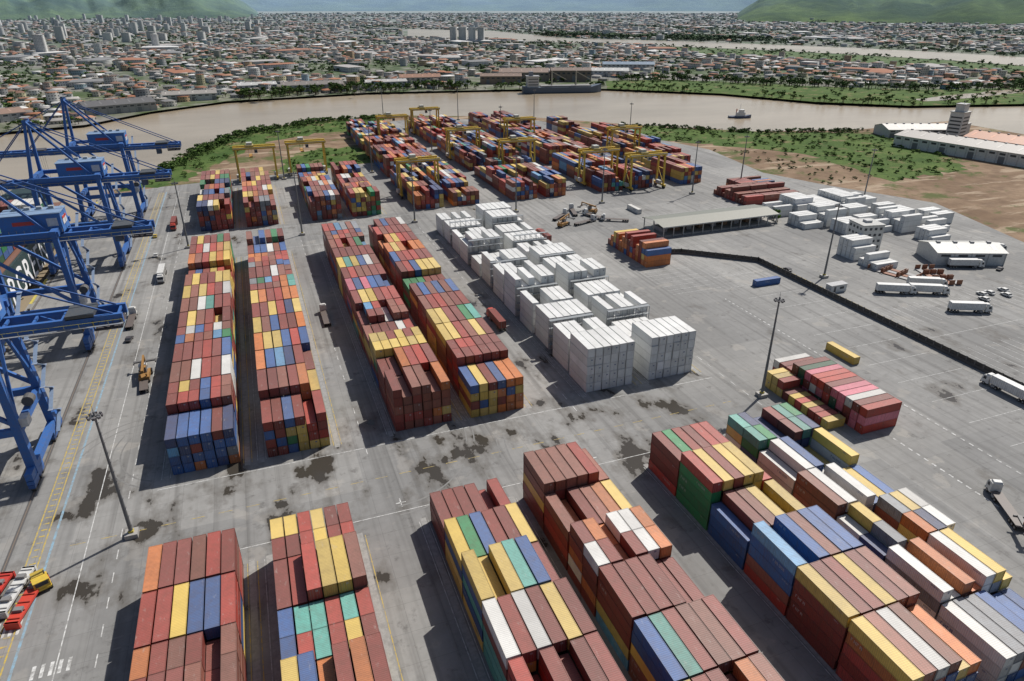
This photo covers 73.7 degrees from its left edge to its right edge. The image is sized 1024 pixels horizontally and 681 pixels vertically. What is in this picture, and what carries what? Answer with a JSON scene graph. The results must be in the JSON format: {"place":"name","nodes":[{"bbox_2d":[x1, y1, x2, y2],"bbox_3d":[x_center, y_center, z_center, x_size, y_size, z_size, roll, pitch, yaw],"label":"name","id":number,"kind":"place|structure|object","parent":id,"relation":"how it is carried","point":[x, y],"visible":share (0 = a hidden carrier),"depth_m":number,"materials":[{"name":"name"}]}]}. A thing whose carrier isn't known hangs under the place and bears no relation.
{"place":"outdoors","nodes":[
{"label":"outdoors","id":0,"kind":"place"},
{"bbox_2d":[0,0,257,19],"bbox_3d":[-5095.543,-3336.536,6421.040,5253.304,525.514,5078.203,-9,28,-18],"label":"hills","id":1,"kind":"structure","parent":0,"point":[64,9],"depth_m":5623.29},
{"bbox_2d":[241,0,756,10],"bbox_3d":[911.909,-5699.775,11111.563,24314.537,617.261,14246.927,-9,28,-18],"label":"sea","id":2,"kind":"structure","parent":0,"point":[498,5],"depth_m":11702.36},
{"bbox_2d":[0,119,1023,680],"bbox_3d":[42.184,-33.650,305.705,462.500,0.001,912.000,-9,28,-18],"label":"yard pavement","id":3,"kind":"structure","parent":0,"point":[732,337],"depth_m":193.23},
{"bbox_2d":[0,565,49,629],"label":"container spreader frames","id":4,"kind":"structure","parent":3,"relation":"on","point":[23,604],"depth_m":133.08,"materials":[{"name":"paint"}]},
{"bbox_2d":[0,197,151,571],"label":"crane rails","id":5,"kind":"object","parent":3,"relation":"on","point":[15,539],"visible":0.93,"depth_m":190.84,"materials":[{"name":"metal"}]},
{"bbox_2d":[0,274,127,490],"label":"ship to shore crane","id":6,"kind":"object","parent":5,"relation":"on","point":[76,318],"visible":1,"depth_m":164.24,"materials":[{"name":"paint"}]},
{"bbox_2d":[0,175,154,360],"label":"ship to shore crane","id":7,"kind":"object","parent":5,"relation":"on","point":[30,224],"visible":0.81,"depth_m":223.80,"materials":[{"name":"paint"}]},
{"bbox_2d":[0,116,171,275],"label":"ship to shore crane","id":8,"kind":"object","parent":5,"relation":"on","point":[77,170],"visible":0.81,"depth_m":291.75,"materials":[{"name":"paint"}]},
{"bbox_2d":[0,95,181,222],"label":"ship to shore crane","id":9,"kind":"object","parent":5,"relation":"on","point":[116,140],"visible":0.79,"depth_m":355.65,"materials":[{"name":"paint"}]},
{"bbox_2d":[86,406,139,540],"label":"floodlight mast","id":10,"kind":"object","parent":3,"relation":"on","point":[131,533],"visible":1,"depth_m":144.34,"materials":[{"name":"metal"}]},
{"bbox_2d":[129,528,246,680],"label":"container stack","id":11,"kind":"object","parent":3,"relation":"on","point":[192,599],"visible":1,"depth_m":118.77,"materials":[{"name":"metal"}]},
{"bbox_2d":[164,233,240,474],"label":"container stack","id":12,"kind":"object","parent":3,"relation":"on","point":[204,371],"visible":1,"depth_m":193.81,"materials":[{"name":"metal"}]},
{"bbox_2d":[196,169,233,231],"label":"container stack","id":13,"kind":"object","parent":3,"relation":"on","point":[216,189],"visible":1,"depth_m":360.01,"materials":[{"name":"metal"}]},
{"bbox_2d":[240,167,278,226],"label":"container stack","id":14,"kind":"object","parent":3,"relation":"on","point":[250,186],"visible":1,"depth_m":364.72,"materials":[{"name":"metal"}]},
{"bbox_2d":[246,228,329,457],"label":"container stack","id":15,"kind":"object","parent":3,"relation":"on","point":[275,422],"visible":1,"depth_m":199.89,"materials":[{"name":"metal"}]},
{"bbox_2d":[296,163,342,220],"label":"container stack","id":16,"kind":"object","parent":3,"relation":"on","point":[320,193],"visible":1,"depth_m":375.77,"materials":[{"name":"metal"}]},
{"bbox_2d":[270,502,391,680],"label":"container stack","id":17,"kind":"object","parent":3,"relation":"on","point":[340,562],"visible":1,"depth_m":120.36,"materials":[{"name":"metal"}]},
{"bbox_2d":[330,160,380,216],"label":"container stack","id":18,"kind":"object","parent":3,"relation":"on","point":[359,193],"visible":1,"depth_m":385.86,"materials":[{"name":"metal"}]},
{"bbox_2d":[364,135,407,176],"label":"container stack","id":19,"kind":"object","parent":3,"relation":"on","point":[384,152],"visible":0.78,"depth_m":482.09,"materials":[{"name":"metal"}]},
{"bbox_2d":[321,221,451,431],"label":"container stack","id":20,"kind":"object","parent":3,"relation":"on","point":[417,394],"visible":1,"depth_m":212.63,"materials":[{"name":"metal"}]},
{"bbox_2d":[392,137,433,170],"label":"container stack","id":21,"kind":"object","parent":3,"relation":"on","point":[407,145],"visible":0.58,"depth_m":505.48,"materials":[{"name":"metal"}]},
{"bbox_2d":[390,164,443,209],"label":"container stack","id":22,"kind":"object","parent":3,"relation":"on","point":[429,195],"visible":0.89,"depth_m":398.13,"materials":[{"name":"metal"}]},
{"bbox_2d":[394,154,439,197],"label":"yard gantry crane","id":23,"kind":"object","parent":3,"relation":"on","point":[411,158],"visible":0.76,"depth_m":410.01,"materials":[{"name":"paint"}]},
{"bbox_2d":[76,344,776,653],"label":"tyre marks","id":24,"kind":"object","parent":3,"relation":"on","point":[123,469],"visible":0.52,"depth_m":171.97,"materials":[{"name":"rubber"}]},
{"bbox_2d":[408,116,451,145],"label":"container stack","id":25,"kind":"object","parent":3,"relation":"on","point":[422,126],"visible":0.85,"depth_m":588.01,"materials":[{"name":"metal"}]},
{"bbox_2d":[368,217,523,417],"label":"container stack","id":26,"kind":"object","parent":3,"relation":"on","point":[457,331],"visible":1,"depth_m":221.96,"materials":[{"name":"metal"}]},
{"bbox_2d":[422,161,478,205],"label":"container stack","id":27,"kind":"object","parent":3,"relation":"on","point":[457,189],"visible":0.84,"depth_m":405.39,"materials":[{"name":"metal"}]},
{"bbox_2d":[437,134,486,170],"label":"container stack","id":28,"kind":"object","parent":3,"relation":"on","point":[466,154],"visible":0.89,"depth_m":499.21,"materials":[{"name":"metal"}]},
{"bbox_2d":[460,229,500,264],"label":"refrigerated container stack","id":29,"kind":"object","parent":3,"relation":"on","point":[475,234],"visible":0.71,"depth_m":307.16,"materials":[{"name":"metal"}]},
{"bbox_2d":[462,130,518,159],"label":"container stack","id":30,"kind":"object","parent":3,"relation":"on","point":[489,144],"visible":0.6,"depth_m":507.15,"materials":[{"name":"metal"}]},
{"bbox_2d":[468,112,516,138],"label":"container stack","id":31,"kind":"object","parent":3,"relation":"on","point":[487,124],"visible":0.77,"depth_m":607.80,"materials":[{"name":"metal"}]},
{"bbox_2d":[481,248,526,287],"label":"refrigerated container stack","id":32,"kind":"object","parent":3,"relation":"on","point":[487,258],"visible":0.49,"depth_m":283.79,"materials":[{"name":"metal"}]},
{"bbox_2d":[474,157,536,199],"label":"container stack","id":33,"kind":"object","parent":3,"relation":"on","point":[494,172],"visible":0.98,"depth_m":426.53,"materials":[{"name":"metal"}]},
{"bbox_2d":[0,184,1023,680],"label":"road markings","id":34,"kind":"object","parent":3,"relation":"on","point":[16,632],"visible":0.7,"depth_m":174.61,"materials":[{"name":"paint"}]},
{"bbox_2d":[493,260,533,301],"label":"refrigerated container stack","id":35,"kind":"object","parent":3,"relation":"on","point":[498,280],"visible":0.24,"depth_m":270.81,"materials":[{"name":"metal"}]},
{"bbox_2d":[429,478,625,680],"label":"container stack","id":36,"kind":"object","parent":3,"relation":"on","point":[538,611],"visible":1,"depth_m":120.28,"materials":[{"name":"metal"}]},
{"bbox_2d":[504,264,553,315],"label":"refrigerated container stack","id":37,"kind":"object","parent":3,"relation":"on","point":[539,274],"visible":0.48,"depth_m":255.71,"materials":[{"name":"metal"}]},
{"bbox_2d":[504,155,565,196],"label":"container stack","id":38,"kind":"object","parent":3,"relation":"on","point":[548,181],"visible":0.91,"depth_m":424.97,"materials":[{"name":"metal"}]},
{"bbox_2d":[505,127,565,164],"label":"container stack","id":39,"kind":"object","parent":3,"relation":"on","point":[545,149],"visible":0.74,"depth_m":512.67,"materials":[{"name":"metal"}]},
{"bbox_2d":[520,286,572,332],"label":"refrigerated container stack","id":40,"kind":"object","parent":3,"relation":"on","point":[529,302],"visible":0.47,"depth_m":244.71,"materials":[{"name":"metal"}]},
{"bbox_2d":[529,242,573,264],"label":"refrigerated container stack","id":41,"kind":"object","parent":3,"relation":"on","point":[536,252],"visible":0.41,"depth_m":289.57,"materials":[{"name":"metal"}]},
{"bbox_2d":[535,299,591,349],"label":"refrigerated container stack","id":42,"kind":"object","parent":3,"relation":"on","point":[546,313],"visible":0.55,"depth_m":232.70,"materials":[{"name":"metal"}]},
{"bbox_2d":[163,183,977,680],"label":"crane runway strips","id":43,"kind":"object","parent":3,"relation":"on","point":[369,579],"visible":0.52,"depth_m":161.23,"materials":[{"name":"paint"}]},
{"bbox_2d":[552,317,607,371],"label":"refrigerated container stack","id":44,"kind":"object","parent":3,"relation":"on","point":[562,331],"visible":0.28,"depth_m":220.43,"materials":[{"name":"metal"}]},
{"bbox_2d":[555,258,605,296],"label":"refrigerated container stack","id":45,"kind":"object","parent":3,"relation":"on","point":[566,272],"visible":0.56,"depth_m":261.90,"materials":[{"name":"metal"}]},
{"bbox_2d":[552,151,622,191],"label":"container stack","id":46,"kind":"object","parent":3,"relation":"on","point":[565,163],"visible":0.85,"depth_m":440.97,"materials":[{"name":"metal"}]},
{"bbox_2d":[576,144,619,186],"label":"yard gantry crane","id":47,"kind":"object","parent":3,"relation":"on","point":[596,148],"visible":0.81,"depth_m":436.89,"materials":[{"name":"paint"}]},
{"bbox_2d":[573,279,623,310],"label":"refrigerated container stack","id":48,"kind":"object","parent":3,"relation":"on","point":[584,292],"visible":0.52,"depth_m":249.87,"materials":[{"name":"metal"}]},
{"bbox_2d":[568,127,635,158],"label":"container stack","id":49,"kind":"object","parent":3,"relation":"on","point":[590,137],"visible":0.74,"depth_m":553.39,"materials":[{"name":"metal"}]},
{"bbox_2d":[569,325,634,392],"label":"refrigerated container stack","id":50,"kind":"object","parent":3,"relation":"on","point":[601,358],"visible":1,"depth_m":205.66,"materials":[{"name":"metal"}]},
{"bbox_2d":[581,152,653,188],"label":"container stack","id":51,"kind":"object","parent":3,"relation":"on","point":[642,176],"visible":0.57,"depth_m":437.88,"materials":[{"name":"metal"}]},
{"bbox_2d":[591,291,647,325],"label":"refrigerated container stack","id":52,"kind":"object","parent":3,"relation":"on","point":[600,307],"visible":0.59,"depth_m":238.96,"materials":[{"name":"metal"}]},
{"bbox_2d":[591,122,660,147],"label":"container stack","id":53,"kind":"object","parent":3,"relation":"on","point":[645,140],"visible":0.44,"depth_m":541.00,"materials":[{"name":"metal"}]},
{"bbox_2d":[608,228,671,267],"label":"container stack","id":54,"kind":"object","parent":3,"relation":"on","point":[646,248],"visible":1,"depth_m":307.18,"materials":[{"name":"metal"}]},
{"bbox_2d":[623,148,667,191],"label":"yard gantry crane","id":55,"kind":"object","parent":3,"relation":"on","point":[642,152],"visible":0.94,"depth_m":425.88,"materials":[{"name":"paint"}]},
{"bbox_2d":[523,441,783,680],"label":"container stack","id":56,"kind":"object","parent":3,"relation":"on","point":[657,613],"visible":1,"depth_m":124.41,"materials":[{"name":"metal"}]},
{"bbox_2d":[631,316,695,379],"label":"refrigerated container stack","id":57,"kind":"object","parent":3,"relation":"on","point":[664,346],"visible":0.99,"depth_m":212.28,"materials":[{"name":"metal"}]},
{"bbox_2d":[624,146,702,183],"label":"container stack","id":58,"kind":"object","parent":3,"relation":"on","point":[679,171],"visible":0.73,"depth_m":452.27,"materials":[{"name":"metal"}]},
{"bbox_2d":[642,204,779,237],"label":"transit shed","id":59,"kind":"structure","parent":3,"relation":"on","point":[700,221],"depth_m":354.15,"materials":[{"name":"paint"}]},
{"bbox_2d":[713,181,798,204],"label":"container stack","id":60,"kind":"object","parent":3,"relation":"on","point":[757,193],"visible":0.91,"depth_m":405.50,"materials":[{"name":"metal"}]},
{"bbox_2d":[765,368,845,429],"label":"container stack","id":61,"kind":"object","parent":3,"relation":"on","point":[783,383],"visible":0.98,"depth_m":198.09,"materials":[{"name":"metal"}]},
{"bbox_2d":[787,210,823,229],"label":"refrigerated container stack","id":62,"kind":"object","parent":3,"relation":"on","point":[805,219],"visible":1,"depth_m":358.11,"materials":[{"name":"metal"}]},
{"bbox_2d":[648,421,981,680],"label":"container stack","id":63,"kind":"object","parent":3,"relation":"on","point":[841,598],"visible":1,"depth_m":127.69,"materials":[{"name":"metal"}]},
{"bbox_2d":[806,201,846,226],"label":"refrigerated container stack","id":64,"kind":"object","parent":3,"relation":"on","point":[825,211],"visible":0.7,"depth_m":360.27,"materials":[{"name":"metal"}]},
{"bbox_2d":[772,353,901,433],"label":"container stack","id":65,"kind":"object","parent":3,"relation":"on","point":[860,405],"visible":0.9,"depth_m":192.97,"materials":[{"name":"metal"}]},
{"bbox_2d":[817,187,865,204],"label":"refrigerated container stack","id":66,"kind":"object","parent":3,"relation":"on","point":[840,196],"visible":0.54,"depth_m":384.75,"materials":[{"name":"metal"}]},
{"bbox_2d":[671,248,1023,385],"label":"boundary fence","id":67,"kind":"object","parent":3,"relation":"on","point":[976,364],"visible":0.88,"depth_m":259.34,"materials":[{"name":"metal"}]},
{"bbox_2d":[836,233,875,260],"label":"refrigerated container stack","id":68,"kind":"object","parent":3,"relation":"on","point":[852,247],"visible":0.97,"depth_m":312.57,"materials":[{"name":"metal"}]},
{"bbox_2d":[725,402,1023,680],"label":"container stack","id":69,"kind":"object","parent":3,"relation":"on","point":[968,599],"visible":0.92,"depth_m":138.69,"materials":[{"name":"metal"}]},
{"bbox_2d":[858,250,898,269],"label":"refrigerated container stack","id":70,"kind":"object","parent":3,"relation":"on","point":[877,260],"visible":0.96,"depth_m":302.69,"materials":[{"name":"metal"}]},
{"bbox_2d":[875,205,922,232],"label":"refrigerated container stack","id":71,"kind":"object","parent":3,"relation":"on","point":[902,220],"visible":0.84,"depth_m":351.06,"materials":[{"name":"metal"}]},
{"bbox_2d":[980,372,1023,403],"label":"truck","id":72,"kind":"object","parent":3,"relation":"on","point":[995,381],"visible":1,"depth_m":204.23,"materials":[{"name":"paint"}]},
{"bbox_2d":[985,479,1023,529],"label":"flatbed truck","id":73,"kind":"object","parent":3,"relation":"on","point":[994,486],"visible":0.88,"depth_m":159.47,"materials":[{"name":"paint"}]},
{"bbox_2d":[0,89,1023,311],"bbox_3d":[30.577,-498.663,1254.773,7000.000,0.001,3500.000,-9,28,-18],"label":"river water","id":74,"kind":"structure","parent":0,"point":[189,126],"depth_m":747.16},
{"bbox_2d":[0,189,60,307],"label":"cargo ship","id":75,"kind":"object","parent":74,"relation":"on","point":[21,261],"visible":0.34,"depth_m":281.77,"materials":[{"name":"paint"}]},
{"bbox_2d":[522,71,600,93],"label":"moored cargo ship","id":76,"kind":"object","parent":74,"relation":"on","point":[532,82],"visible":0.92,"depth_m":914.11,"materials":[{"name":"paint"}]},
{"bbox_2d":[0,11,1023,131],"bbox_3d":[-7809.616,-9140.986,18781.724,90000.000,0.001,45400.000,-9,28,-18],"label":"city ground","id":77,"kind":"structure","parent":0,"point":[79,93],"depth_m":1278.54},
{"bbox_2d":[76,96,157,115],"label":"wharf warehouse","id":78,"kind":"structure","parent":77,"relation":"on","point":[124,105],"depth_m":730.63,"materials":[{"name":"paint"}]},
{"bbox_2d":[216,79,478,99],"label":"riverside trees","id":79,"kind":"object","parent":77,"relation":"on","point":[314,88],"visible":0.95,"depth_m":896.55,"materials":[{"name":"green plant"}]},
{"bbox_2d":[0,13,822,53],"bbox_3d":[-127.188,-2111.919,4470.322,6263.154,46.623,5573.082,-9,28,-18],"label":"apartment towers","id":80,"kind":"structure","parent":77,"relation":"on","point":[39,41],"depth_m":2423.70,"materials":[{"name":"paint"}]},
{"bbox_2d":[1,12,998,24],"bbox_3d":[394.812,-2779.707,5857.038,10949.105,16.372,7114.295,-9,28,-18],"label":"city trees","id":81,"kind":"object","parent":77,"relation":"on","point":[472,17],"visible":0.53,"depth_m":5183.37,"materials":[{"name":"green plant"}]},
{"bbox_2d":[2,82,1010,130],"bbox_3d":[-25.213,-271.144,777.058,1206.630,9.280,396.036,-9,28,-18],"label":"riverside trees","id":82,"kind":"object","parent":77,"relation":"on","point":[628,85],"visible":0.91,"depth_m":824.37,"materials":[{"name":"green plant"}]},
{"bbox_2d":[0,12,1023,124],"bbox_3d":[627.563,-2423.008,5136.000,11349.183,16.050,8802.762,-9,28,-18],"label":"city houses","id":83,"kind":"structure","parent":77,"relation":"on","point":[257,72],"depth_m":1525.19,"materials":[{"name":"paint"}]},
{"bbox_2d":[0,40,1023,124],"bbox_3d":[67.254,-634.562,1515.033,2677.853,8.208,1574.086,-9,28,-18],"label":"city trees","id":84,"kind":"object","parent":77,"relation":"on","point":[330,69],"visible":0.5,"depth_m":1248.20,"materials":[{"name":"green plant"}]},
{"bbox_2d":[0,17,1023,86],"bbox_3d":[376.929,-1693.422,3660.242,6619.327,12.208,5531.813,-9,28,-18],"label":"industrial sheds","id":85,"kind":"object","parent":77,"relation":"on","point":[347,68],"visible":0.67,"depth_m":1422.65,"materials":[{"name":"paint"}]},
{"bbox_2d":[0,21,1023,47],"bbox_3d":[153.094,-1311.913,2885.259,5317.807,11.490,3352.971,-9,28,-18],"label":"city trees","id":86,"kind":"object","parent":77,"relation":"on","point":[700,33],"visible":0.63,"depth_m":2793.78,"materials":[{"name":"green plant"}]},
{"bbox_2d":[550,67,591,81],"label":"wharf warehouse","id":87,"kind":"structure","parent":77,"relation":"on","point":[568,74],"depth_m":1022.50,"materials":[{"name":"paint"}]},
{"bbox_2d":[533,30,801,40],"bbox_3d":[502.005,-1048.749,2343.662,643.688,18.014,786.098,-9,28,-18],"label":"river tree line","id":88,"kind":"object","parent":77,"relation":"on","point":[692,36],"visible":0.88,"depth_m":2252.84,"materials":[{"name":"green plant"}]},
{"bbox_2d":[606,79,1023,105],"bbox_3d":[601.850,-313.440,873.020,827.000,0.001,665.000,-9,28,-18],"label":"marsh grass","id":89,"kind":"structure","parent":77,"relation":"on","point":[809,93],"depth_m":901.65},
{"bbox_2d":[613,78,1023,104],"bbox_3d":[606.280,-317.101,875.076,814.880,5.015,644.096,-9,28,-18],"label":"marsh trees","id":90,"kind":"object","parent":77,"relation":"on","point":[885,93],"visible":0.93,"depth_m":895.26,"materials":[{"name":"green plant"}]},
{"bbox_2d":[615,72,1023,90],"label":"marsh trees","id":91,"kind":"object","parent":77,"relation":"on","point":[978,85],"visible":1,"depth_m":961.64,"materials":[{"name":"green plant"}]},
{"bbox_2d":[660,46,1023,72],"bbox_3d":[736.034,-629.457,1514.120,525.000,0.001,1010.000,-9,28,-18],"label":"marsh grass","id":92,"kind":"structure","parent":77,"relation":"on","point":[885,60],"depth_m":1464.10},
{"bbox_2d":[665,44,1022,71],"bbox_3d":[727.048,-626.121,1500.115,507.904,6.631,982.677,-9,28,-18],"label":"marsh trees","id":93,"kind":"object","parent":77,"relation":"on","point":[864,59],"visible":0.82,"depth_m":1474.65,"materials":[{"name":"green plant"}]},
{"bbox_2d":[107,115,1023,241],"bbox_3d":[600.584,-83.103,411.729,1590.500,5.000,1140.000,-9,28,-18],"label":"ground","id":94,"kind":"structure","parent":0,"point":[990,194],"depth_m":463.26,"materials":[{"name":"soil"}]},
{"bbox_2d":[119,118,388,191],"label":"grass","id":95,"kind":"structure","parent":94,"relation":"on","point":[258,136],"depth_m":564.48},
{"bbox_2d":[156,113,385,170],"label":"shrub thicket","id":96,"kind":"object","parent":95,"relation":"on","point":[223,139],"visible":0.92,"depth_m":586.29,"materials":[{"name":"green plant"}]},
{"bbox_2d":[270,147,372,171],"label":"grass","id":97,"kind":"structure","parent":94,"relation":"on","point":[300,157],"depth_m":520.36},
{"bbox_2d":[626,125,966,181],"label":"grass","id":98,"kind":"structure","parent":94,"relation":"on","point":[837,141],"depth_m":552.76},
{"bbox_2d":[621,121,867,132],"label":"shrub thicket","id":99,"kind":"object","parent":98,"relation":"on","point":[838,129],"visible":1,"depth_m":624.64,"materials":[{"name":"green plant"}]},
{"bbox_2d":[636,126,958,179],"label":"shrub thicket","id":100,"kind":"object","parent":98,"relation":"on","point":[827,153],"visible":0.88,"depth_m":562.31,"materials":[{"name":"green plant"}]},
{"bbox_2d":[893,129,1023,167],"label":"riverside warehouse","id":101,"kind":"structure","parent":94,"relation":"on","point":[1005,153],"depth_m":521.46,"materials":[{"name":"paint"}]},
{"bbox_2d":[945,100,971,136],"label":"office tower","id":102,"kind":"structure","parent":94,"relation":"on","point":[959,123],"depth_m":584.74,"materials":[{"name":"paint"}]},
{"bbox_2d":[407,29,1023,65],"bbox_3d":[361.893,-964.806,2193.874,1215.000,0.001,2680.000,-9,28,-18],"label":"river water","id":103,"kind":"structure","parent":0,"point":[993,59],"depth_m":1829.91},
{"bbox_2d":[846,218,885,249],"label":"office building","id":104,"kind":"structure","parent":0,"point":[873,228],"depth_m":321.62,"materials":[{"name":"paint"}]},
{"bbox_2d":[737,0,1023,24],"bbox_3d":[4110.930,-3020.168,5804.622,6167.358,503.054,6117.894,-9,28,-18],"label":"hills","id":105,"kind":"structure","parent":0,"point":[999,12],"depth_m":4545.13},
{"bbox_2d":[873,123,947,137],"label":"riverside warehouse","id":106,"kind":"structure","parent":0,"point":[888,130],"depth_m":599.14,"materials":[{"name":"paint"}]},
{"bbox_2d":[916,240,1008,265],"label":"maintenance building","id":107,"kind":"structure","parent":0,"point":[942,252],"depth_m":305.55,"materials":[{"name":"paint"}]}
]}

